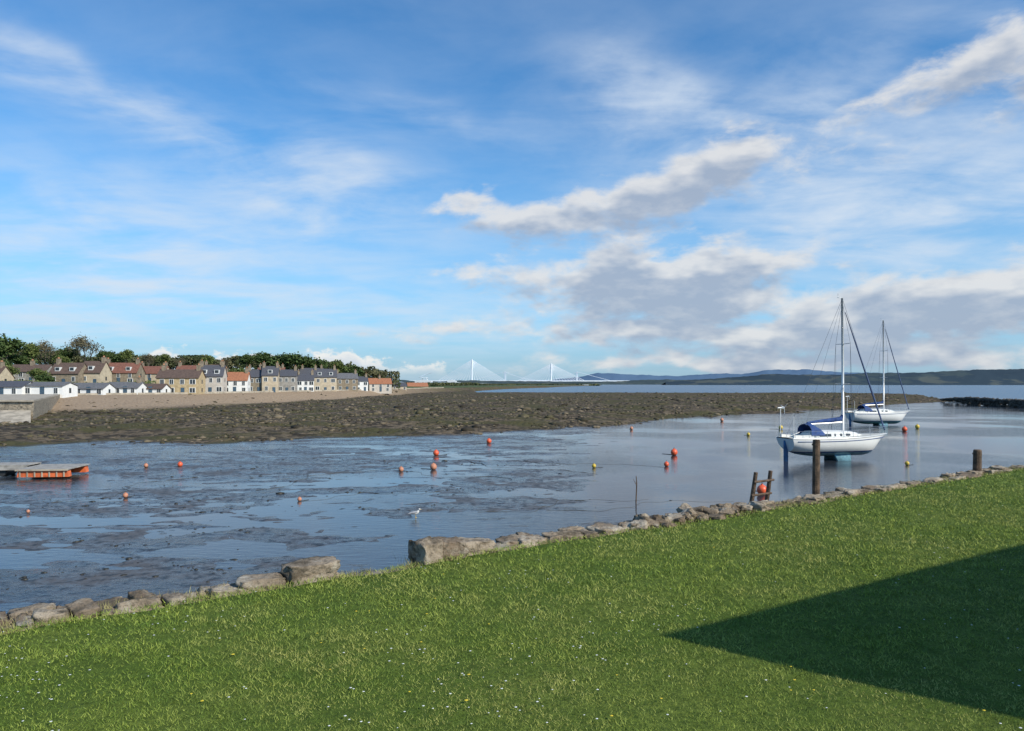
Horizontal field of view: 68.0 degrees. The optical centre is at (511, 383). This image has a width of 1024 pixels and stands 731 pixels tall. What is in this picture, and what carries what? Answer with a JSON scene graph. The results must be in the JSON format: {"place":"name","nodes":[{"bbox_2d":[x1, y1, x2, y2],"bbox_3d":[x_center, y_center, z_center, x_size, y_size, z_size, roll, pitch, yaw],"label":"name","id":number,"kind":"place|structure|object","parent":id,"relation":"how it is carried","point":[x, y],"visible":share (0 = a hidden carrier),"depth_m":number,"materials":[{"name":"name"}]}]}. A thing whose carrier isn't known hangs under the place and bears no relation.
{"place":"outdoors","nodes":[
{"label":"outdoors","id":0,"kind":"place"},
{"bbox_2d":[0,385,954,605],"bbox_3d":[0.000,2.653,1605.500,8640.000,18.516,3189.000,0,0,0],"label":"harbour ground","id":1,"kind":"structure","parent":0,"point":[69,584],"depth_m":57.16,"materials":[{"name":"soil"}]},
{"bbox_2d":[0,368,13,380],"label":"walls","id":2,"kind":"structure","parent":1,"relation":"on","point":[6,374],"depth_m":230.43,"materials":[{"name":"stone"}]},
{"bbox_2d":[0,358,13,365],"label":"deciduous tree","id":3,"kind":"object","parent":1,"relation":"on","point":[7,362],"visible":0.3,"depth_m":250.50,"materials":[{"name":"green plant"}]},
{"bbox_2d":[0,333,27,359],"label":"deciduous tree","id":4,"kind":"object","parent":1,"relation":"on","point":[16,344],"visible":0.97,"depth_m":267.54,"materials":[{"name":"green plant"}]},
{"bbox_2d":[6,364,21,374],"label":"deciduous tree","id":5,"kind":"object","parent":1,"relation":"on","point":[13,371],"visible":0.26,"depth_m":235.24,"materials":[{"name":"green plant"}]},
{"bbox_2d":[3,354,38,363],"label":"deciduous tree","id":6,"kind":"object","parent":1,"relation":"on","point":[19,359],"visible":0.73,"depth_m":272.81,"materials":[{"name":"green plant"}]},
{"bbox_2d":[0,394,59,422],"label":"stone quay","id":7,"kind":"structure","parent":1,"relation":"on","point":[22,408],"depth_m":115.37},
{"bbox_2d":[0,381,32,393],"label":"white boathouse","id":8,"kind":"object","parent":7,"relation":"on","point":[12,387],"visible":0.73,"depth_m":178.81,"materials":[{"name":"paint"}]},
{"bbox_2d":[22,342,41,358],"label":"deciduous tree","id":9,"kind":"object","parent":1,"relation":"on","point":[31,350],"visible":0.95,"depth_m":289.73,"materials":[{"name":"green plant"}]},
{"bbox_2d":[14,366,51,381],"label":"walls","id":10,"kind":"structure","parent":1,"relation":"on","point":[25,376],"depth_m":245.00,"materials":[{"name":"stone"}]},
{"bbox_2d":[12,364,52,371],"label":"roof","id":11,"kind":"structure","parent":10,"relation":"on","point":[27,367],"depth_m":247.53,"materials":[{"name":"brown tile"}]},
{"bbox_2d":[26,368,50,381],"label":"deciduous tree","id":12,"kind":"object","parent":1,"relation":"on","point":[35,372],"visible":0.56,"depth_m":232.02,"materials":[{"name":"green plant"}]},
{"bbox_2d":[33,373,57,381],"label":"deciduous tree","id":13,"kind":"object","parent":1,"relation":"on","point":[44,377],"visible":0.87,"depth_m":225.40,"materials":[{"name":"green plant"}]},
{"bbox_2d":[35,337,59,363],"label":"deciduous tree","id":14,"kind":"object","parent":1,"relation":"on","point":[43,347],"visible":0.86,"depth_m":297.61,"materials":[{"name":"brown plant"}]},
{"bbox_2d":[25,382,78,397],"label":"white boathouse","id":15,"kind":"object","parent":1,"relation":"on","point":[66,389],"visible":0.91,"depth_m":180.73,"materials":[{"name":"paint"}]},
{"bbox_2d":[25,388,70,392],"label":"windows","id":16,"kind":"structure","parent":15,"relation":"in","point":[55,389],"depth_m":180.55,"materials":[{"name":"grey glass"}]},
{"bbox_2d":[52,355,70,362],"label":"deciduous tree","id":17,"kind":"object","parent":1,"relation":"on","point":[64,359],"visible":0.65,"depth_m":285.24,"materials":[{"name":"green plant"}]},
{"bbox_2d":[49,364,85,382],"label":"walls","id":18,"kind":"structure","parent":1,"relation":"on","point":[79,377],"depth_m":236.15,"materials":[{"name":"stone"}]},
{"bbox_2d":[49,363,86,373],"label":"roof","id":19,"kind":"structure","parent":18,"relation":"on","point":[65,368],"depth_m":237.81,"materials":[{"name":"brown tile"}]},
{"bbox_2d":[54,346,80,361],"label":"deciduous tree","id":20,"kind":"object","parent":1,"relation":"on","point":[70,355],"visible":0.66,"depth_m":308.96,"materials":[{"name":"green plant"}]},
{"bbox_2d":[60,335,104,361],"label":"deciduous tree","id":21,"kind":"object","parent":1,"relation":"on","point":[80,342],"visible":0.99,"depth_m":301.05,"materials":[{"name":"brown plant"}]},
{"bbox_2d":[75,383,116,394],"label":"white cottage","id":22,"kind":"structure","parent":1,"relation":"on","point":[101,388],"depth_m":197.60,"materials":[{"name":"paint"}]},
{"bbox_2d":[84,363,111,382],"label":"walls","id":23,"kind":"structure","parent":1,"relation":"on","point":[102,375],"depth_m":241.14,"materials":[{"name":"stone"}]},
{"bbox_2d":[84,361,112,373],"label":"roof","id":24,"kind":"structure","parent":23,"relation":"on","point":[99,366],"depth_m":242.34,"materials":[{"name":"brown tile"}]},
{"bbox_2d":[94,350,124,362],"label":"deciduous tree","id":25,"kind":"object","parent":1,"relation":"on","point":[113,356],"visible":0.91,"depth_m":320.31,"materials":[{"name":"green plant"}]},
{"bbox_2d":[116,349,134,362],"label":"deciduous tree","id":26,"kind":"object","parent":1,"relation":"on","point":[126,354],"visible":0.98,"depth_m":322.92,"materials":[{"name":"green plant"}]},
{"bbox_2d":[109,376,147,393],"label":"white cottage","id":27,"kind":"structure","parent":1,"relation":"on","point":[139,386],"depth_m":206.02,"materials":[{"name":"paint"}]},
{"bbox_2d":[112,365,144,382],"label":"walls","id":28,"kind":"structure","parent":1,"relation":"on","point":[123,377],"depth_m":250.56,"materials":[{"name":"stone"}]},
{"bbox_2d":[110,367,140,381],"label":"windows","id":29,"kind":"structure","parent":28,"relation":"attached to","point":[129,374],"depth_m":250.34,"materials":[{"name":"grey glass"}]},
{"bbox_2d":[108,363,145,373],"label":"roof","id":30,"kind":"structure","parent":28,"relation":"on","point":[119,367],"depth_m":252.21,"materials":[{"name":"red tile"}]},
{"bbox_2d":[140,353,154,365],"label":"deciduous tree","id":31,"kind":"object","parent":1,"relation":"on","point":[145,356],"visible":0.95,"depth_m":331.82,"materials":[{"name":"green plant"}]},
{"bbox_2d":[145,368,168,383],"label":"walls","id":32,"kind":"structure","parent":1,"relation":"on","point":[153,376],"depth_m":262.11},
{"bbox_2d":[143,366,169,373],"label":"roof","id":33,"kind":"structure","parent":32,"relation":"on","point":[151,369],"depth_m":264.19,"materials":[{"name":"red tile"}]},
{"bbox_2d":[146,384,171,392],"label":"white cottage","id":34,"kind":"structure","parent":1,"relation":"on","point":[156,388],"depth_m":211.49,"materials":[{"name":"paint"}]},
{"bbox_2d":[158,354,170,362],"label":"deciduous tree","id":35,"kind":"object","parent":1,"relation":"on","point":[164,357],"visible":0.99,"depth_m":333.87,"materials":[{"name":"green plant"}]},
{"bbox_2d":[174,357,186,364],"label":"deciduous tree","id":36,"kind":"object","parent":1,"relation":"on","point":[179,360],"visible":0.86,"depth_m":334.74,"materials":[{"name":"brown plant"}]},
{"bbox_2d":[156,372,205,393],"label":"walls","id":37,"kind":"structure","parent":1,"relation":"on","point":[186,385],"depth_m":219.43,"materials":[{"name":"stone"}]},
{"bbox_2d":[155,369,205,377],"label":"roof","id":38,"kind":"structure","parent":37,"relation":"on","point":[180,373],"depth_m":220.78,"materials":[{"name":"brown tile"}]},
{"bbox_2d":[160,379,202,391],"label":"windows","id":39,"kind":"structure","parent":37,"relation":"attached to","point":[172,389],"depth_m":219.14,"materials":[{"name":"grey glass"}]},
{"bbox_2d":[169,379,195,392],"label":"window frames","id":40,"kind":"structure","parent":39,"relation":"attached to","point":[189,383],"depth_m":219.43,"materials":[{"name":"white paint"}]},
{"bbox_2d":[162,365,200,370],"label":"chimneys","id":41,"kind":"object","parent":37,"relation":"on","point":[198,367],"visible":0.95,"depth_m":222.88,"materials":[{"name":"stone"}]},
{"bbox_2d":[2,380,400,383],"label":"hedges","id":42,"kind":"object","parent":1,"relation":"on","point":[150,382],"visible":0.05,"depth_m":224.72,"materials":[{"name":"green plant"}]},
{"bbox_2d":[6,350,399,389],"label":"tree line","id":43,"kind":"object","parent":1,"relation":"on","point":[236,363],"visible":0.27,"depth_m":362.52,"materials":[{"name":"green plant"}]},
{"bbox_2d":[200,355,214,364],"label":"deciduous tree","id":44,"kind":"object","parent":1,"relation":"on","point":[209,358],"visible":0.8,"depth_m":338.24,"materials":[{"name":"green plant"}]},
{"bbox_2d":[206,369,226,391],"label":"walls","id":45,"kind":"structure","parent":1,"relation":"on","point":[215,384],"depth_m":234.51,"materials":[{"name":"paint"}]},
{"bbox_2d":[203,370,220,390],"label":"windows","id":46,"kind":"structure","parent":45,"relation":"attached to","point":[218,380],"depth_m":234.47,"materials":[{"name":"grey glass"}]},
{"bbox_2d":[205,370,221,391],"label":"window frames","id":47,"kind":"structure","parent":45,"relation":"attached to","point":[217,382],"depth_m":234.55,"materials":[{"name":"white paint"}]},
{"bbox_2d":[201,365,227,376],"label":"roof","id":48,"kind":"structure","parent":45,"relation":"on","point":[210,369],"depth_m":236.35,"materials":[{"name":"tile"}]},
{"bbox_2d":[228,367,244,371],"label":"deciduous tree","id":49,"kind":"object","parent":1,"relation":"on","point":[240,369],"visible":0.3,"depth_m":290.70,"materials":[{"name":"green plant"}]},
{"bbox_2d":[227,376,250,391],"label":"walls","id":50,"kind":"structure","parent":1,"relation":"on","point":[239,386],"depth_m":246.44,"materials":[{"name":"paint"}]},
{"bbox_2d":[227,372,250,380],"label":"roof","id":51,"kind":"structure","parent":50,"relation":"on","point":[238,376],"depth_m":247.92,"materials":[{"name":"orange tile"}]},
{"bbox_2d":[239,353,253,365],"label":"deciduous tree","id":52,"kind":"object","parent":1,"relation":"on","point":[246,358],"visible":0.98,"depth_m":349.81,"materials":[{"name":"green plant"}]},
{"bbox_2d":[251,377,261,390],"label":"walls","id":53,"kind":"structure","parent":1,"relation":"on","point":[254,385],"depth_m":262.15,"materials":[{"name":"stone"}]},
{"bbox_2d":[249,369,261,376],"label":"roof","id":54,"kind":"structure","parent":53,"relation":"on","point":[255,373],"depth_m":263.93,"materials":[{"name":"tile"}]},
{"bbox_2d":[78,387,443,394],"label":"promenade wall","id":55,"kind":"structure","parent":1,"relation":"on","point":[227,392],"depth_m":234.91,"materials":[{"name":"stone"}]},
{"bbox_2d":[250,351,280,365],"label":"deciduous tree","id":56,"kind":"object","parent":1,"relation":"on","point":[259,357],"visible":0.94,"depth_m":349.85,"materials":[{"name":"green plant"}]},
{"bbox_2d":[262,376,278,391],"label":"walls","id":57,"kind":"structure","parent":1,"relation":"on","point":[270,383],"depth_m":262.16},
{"bbox_2d":[264,370,275,389],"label":"windows","id":58,"kind":"structure","parent":57,"relation":"attached to","point":[265,378],"depth_m":262.29,"materials":[{"name":"grey glass"}]},
{"bbox_2d":[261,366,279,375],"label":"roof","id":59,"kind":"structure","parent":57,"relation":"on","point":[276,372],"depth_m":263.73,"materials":[{"name":"tile"}]},
{"bbox_2d":[266,351,305,369],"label":"deciduous tree","id":60,"kind":"object","parent":1,"relation":"on","point":[286,359],"visible":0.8,"depth_m":350.72,"materials":[{"name":"green plant"}]},
{"bbox_2d":[279,376,296,391],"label":"walls","id":61,"kind":"structure","parent":1,"relation":"on","point":[284,384],"depth_m":276.25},
{"bbox_2d":[279,378,293,389],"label":"windows","id":62,"kind":"structure","parent":61,"relation":"attached to","point":[280,380],"depth_m":275.90,"materials":[{"name":"white glass"}]},
{"bbox_2d":[280,370,297,376],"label":"roof","id":63,"kind":"structure","parent":61,"relation":"on","point":[288,373],"depth_m":277.92,"materials":[{"name":"tile"}]},
{"bbox_2d":[297,381,313,391],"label":"walls","id":64,"kind":"structure","parent":1,"relation":"on","point":[303,386],"depth_m":289.95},
{"bbox_2d":[297,374,313,380],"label":"roof","id":65,"kind":"structure","parent":64,"relation":"on","point":[305,377],"depth_m":291.50,"materials":[{"name":"tile"}]},
{"bbox_2d":[298,381,312,390],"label":"windows","id":66,"kind":"structure","parent":64,"relation":"attached to","point":[311,388],"depth_m":290.46,"materials":[{"name":"white glass"}]},
{"bbox_2d":[298,354,318,369],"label":"deciduous tree","id":67,"kind":"object","parent":1,"relation":"on","point":[308,362],"visible":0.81,"depth_m":359.47,"materials":[{"name":"green plant"}]},
{"bbox_2d":[314,357,328,368],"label":"deciduous tree","id":68,"kind":"object","parent":1,"relation":"on","point":[323,363],"visible":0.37,"depth_m":364.37,"materials":[{"name":"green plant"}]},
{"bbox_2d":[314,377,336,390],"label":"walls","id":69,"kind":"structure","parent":1,"relation":"on","point":[322,384],"depth_m":306.17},
{"bbox_2d":[313,369,336,376],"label":"roof","id":70,"kind":"structure","parent":69,"relation":"on","point":[325,372],"depth_m":307.88,"materials":[{"name":"tile"}]},
{"bbox_2d":[316,372,334,389],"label":"windows","id":71,"kind":"structure","parent":69,"relation":"attached to","point":[332,380],"depth_m":306.19,"materials":[{"name":"white glass"}]},
{"bbox_2d":[0,435,671,588],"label":"mud stones","id":72,"kind":"object","parent":1,"relation":"on","point":[24,578],"visible":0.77,"depth_m":35.66,"materials":[{"name":"stone"}]},
{"bbox_2d":[329,359,349,372],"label":"deciduous tree","id":73,"kind":"object","parent":1,"relation":"on","point":[340,367],"visible":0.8,"depth_m":369.54,"materials":[{"name":"green plant"}]},
{"bbox_2d":[337,379,357,391],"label":"walls","id":74,"kind":"structure","parent":1,"relation":"on","point":[349,385],"depth_m":325.34,"materials":[{"name":"stone"}]},
{"bbox_2d":[337,373,358,378],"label":"roof","id":75,"kind":"structure","parent":74,"relation":"on","point":[347,376],"depth_m":326.72,"materials":[{"name":"tile"}]},
{"bbox_2d":[340,364,365,375],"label":"deciduous tree","id":76,"kind":"object","parent":1,"relation":"on","point":[352,368],"visible":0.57,"depth_m":377.19,"materials":[{"name":"green plant"}]},
{"bbox_2d":[358,381,367,390],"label":"walls","id":77,"kind":"structure","parent":1,"relation":"on","point":[361,385],"depth_m":345.39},
{"bbox_2d":[358,376,367,380],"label":"roof","id":78,"kind":"structure","parent":77,"relation":"on","point":[362,378],"depth_m":347.22,"materials":[{"name":"tile"}]},
{"bbox_2d":[368,381,391,393],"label":"walls","id":79,"kind":"structure","parent":1,"relation":"on","point":[377,388],"depth_m":352.43,"materials":[{"name":"paint"}]},
{"bbox_2d":[368,378,391,383],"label":"roof","id":80,"kind":"structure","parent":79,"relation":"on","point":[380,381],"depth_m":353.83,"materials":[{"name":"orange tile"}]},
{"bbox_2d":[392,382,406,390],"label":"white cottage","id":81,"kind":"structure","parent":1,"relation":"on","point":[403,385],"depth_m":421.10,"materials":[{"name":"paint"}]},
{"bbox_2d":[406,383,428,386],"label":"roof","id":82,"kind":"object","parent":1,"relation":"on","point":[418,384],"visible":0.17,"depth_m":561.54,"materials":[{"name":"orange tile"}]},
{"bbox_2d":[0,391,942,445],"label":"shore rocks","id":83,"kind":"object","parent":1,"relation":"on","point":[417,411],"visible":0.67,"depth_m":137.12,"materials":[{"name":"stone"}]},
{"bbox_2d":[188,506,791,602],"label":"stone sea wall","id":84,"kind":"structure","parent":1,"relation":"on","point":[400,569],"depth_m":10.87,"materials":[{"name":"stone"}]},
{"bbox_2d":[0,465,1023,634],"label":"coping stones","id":85,"kind":"object","parent":84,"relation":"on","point":[427,549],"visible":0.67,"depth_m":11.22,"materials":[{"name":"stone"}]},
{"bbox_2d":[406,382,599,385],"bbox_3d":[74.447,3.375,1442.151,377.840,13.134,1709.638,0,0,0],"label":"distant trees","id":86,"kind":"object","parent":1,"relation":"on","point":[452,384],"visible":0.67,"depth_m":1219.21,"materials":[{"name":"green plant"}]},
{"bbox_2d":[812,439,819,494],"bbox_3d":[6.988,2.487,17.457,0.172,2.425,0.180,0,0,0],"label":"timber mooring post","id":87,"kind":"object","parent":1,"relation":"on","point":[816,469],"visible":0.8,"depth_m":17.39,"materials":[{"name":"wood"}]},
{"bbox_2d":[972,449,981,470],"bbox_3d":[13.647,2.814,22.283,0.242,1.772,0.254,0,0,0],"label":"timber mooring post","id":88,"kind":"object","parent":1,"relation":"on","point":[977,459],"visible":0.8,"depth_m":22.19,"materials":[{"name":"wood"}]},
{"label":"walls","id":89,"kind":"object","parent":1,"relation":"on","visible":0},
{"bbox_2d":[176,365,195,368],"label":"roof","id":90,"kind":"structure","parent":89,"relation":"on","point":[188,367],"depth_m":292.82,"materials":[{"name":"red tile"}]},
{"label":"walls","id":91,"kind":"object","parent":1,"relation":"on","visible":0},
{"bbox_2d":[300,368,323,373],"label":"roof","id":92,"kind":"structure","parent":91,"relation":"on","point":[305,370],"depth_m":351.85,"materials":[{"name":"tile"}]},
{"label":"wall rubble","id":93,"kind":"object","parent":1,"relation":"on","visible":0},
{"bbox_2d":[749,470,774,501],"bbox_3d":[5.460,3.991,17.445,0.720,4.036,0.824,0,0,-36],"label":"timber ladder","id":94,"kind":"object","parent":93,"relation":"on","point":[755,481],"visible":0.3,"depth_m":17.11,"materials":[{"name":"wood"}]},
{"bbox_2d":[0,469,1023,730],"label":"lawn","id":95,"kind":"structure","parent":0,"point":[346,710],"depth_m":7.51,"materials":[{"name":"plant"}]},
{"bbox_2d":[0,513,1021,730],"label":"daisies","id":96,"kind":"object","parent":95,"relation":"on","point":[432,658],"visible":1,"depth_m":6.58,"materials":[{"name":"white plant"}]},
{"bbox_2d":[0,464,1023,633],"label":"dry grass","id":97,"kind":"structure","parent":95,"relation":"on","point":[358,574],"depth_m":10.73,"materials":[{"name":"plant"}]},
{"bbox_2d":[190,486,996,715],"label":"dandelions","id":98,"kind":"object","parent":95,"relation":"on","point":[469,674],"visible":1,"depth_m":6.41,"materials":[{"name":"yellow plant"}]},
{"bbox_2d":[0,385,1023,613],"bbox_3d":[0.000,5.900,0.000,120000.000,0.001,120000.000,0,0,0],"label":"water","id":99,"kind":"structure","parent":0,"point":[714,460],"depth_m":48.89,"materials":[{"name":"liquid"}]},
{"bbox_2d":[0,462,89,476],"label":"floating pontoon","id":100,"kind":"object","parent":99,"relation":"on","point":[31,469],"visible":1,"depth_m":48.10,"materials":[{"name":"grey wood"}]},
{"bbox_2d":[51,457,733,511],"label":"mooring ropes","id":101,"kind":"object","parent":99,"relation":"on","point":[405,493],"visible":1,"depth_m":42.23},
{"bbox_2d":[409,359,629,381],"bbox_3d":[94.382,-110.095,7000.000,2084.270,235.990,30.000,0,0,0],"label":"cable stayed bridge","id":102,"kind":"structure","parent":99,"relation":"in","point":[478,365],"depth_m":6998.79,"materials":[{"name":"metal"}]},
{"bbox_2d":[475,372,606,381],"bbox_3d":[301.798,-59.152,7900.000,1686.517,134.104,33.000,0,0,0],"label":"suspension bridge","id":103,"kind":"structure","parent":99,"relation":"in","point":[552,379],"depth_m":7898.92,"materials":[{"name":"metal"}]},
{"bbox_2d":[757,483,765,492],"bbox_3d":[13.359,5.604,41.129,0.547,0.659,1.638,0,0,0],"label":"mooring buoy","id":104,"kind":"object","parent":99,"relation":"on","point":[761,488],"visible":0.68,"depth_m":40.39,"materials":[{"name":"plastic"}]},
{"bbox_2d":[776,297,886,460],"bbox_3d":[25.123,-0.425,58.895,9.212,13.150,3.040,0,0,-14],"label":"sailing yacht","id":105,"kind":"object","parent":99,"relation":"on","point":[840,445],"visible":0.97,"depth_m":58.18,"materials":[{"name":"paint"}]},
{"bbox_2d":[845,320,909,425],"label":"sailing yacht","id":106,"kind":"object","parent":99,"relation":"on","point":[864,414],"visible":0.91,"depth_m":107.34,"materials":[{"name":"paint"}]},
{"bbox_2d":[940,396,1023,407],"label":"rock breakwater","id":107,"kind":"object","parent":99,"relation":"in","point":[998,402],"visible":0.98,"depth_m":201.46,"materials":[{"name":"stone"}]},
{"bbox_2d":[0,0,1023,379],"label":"sky","id":108,"kind":"structure","parent":0,"point":[414,189],"materials":[{"name":"blue"}]},
{"bbox_2d":[433,379,683,384],"bbox_3d":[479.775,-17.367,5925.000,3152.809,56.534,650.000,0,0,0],"label":"shore","id":109,"kind":"structure","parent":0,"point":[645,382],"depth_m":5853.71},
{"bbox_2d":[555,369,892,379],"bbox_3d":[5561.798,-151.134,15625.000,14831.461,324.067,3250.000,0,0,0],"label":"hazy hills","id":110,"kind":"structure","parent":0,"point":[610,376],"depth_m":15613.45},
{"bbox_2d":[662,369,1023,384],"bbox_3d":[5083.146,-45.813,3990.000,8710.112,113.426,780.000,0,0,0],"label":"shore hills","id":111,"kind":"structure","parent":0,"point":[991,377],"depth_m":3841.92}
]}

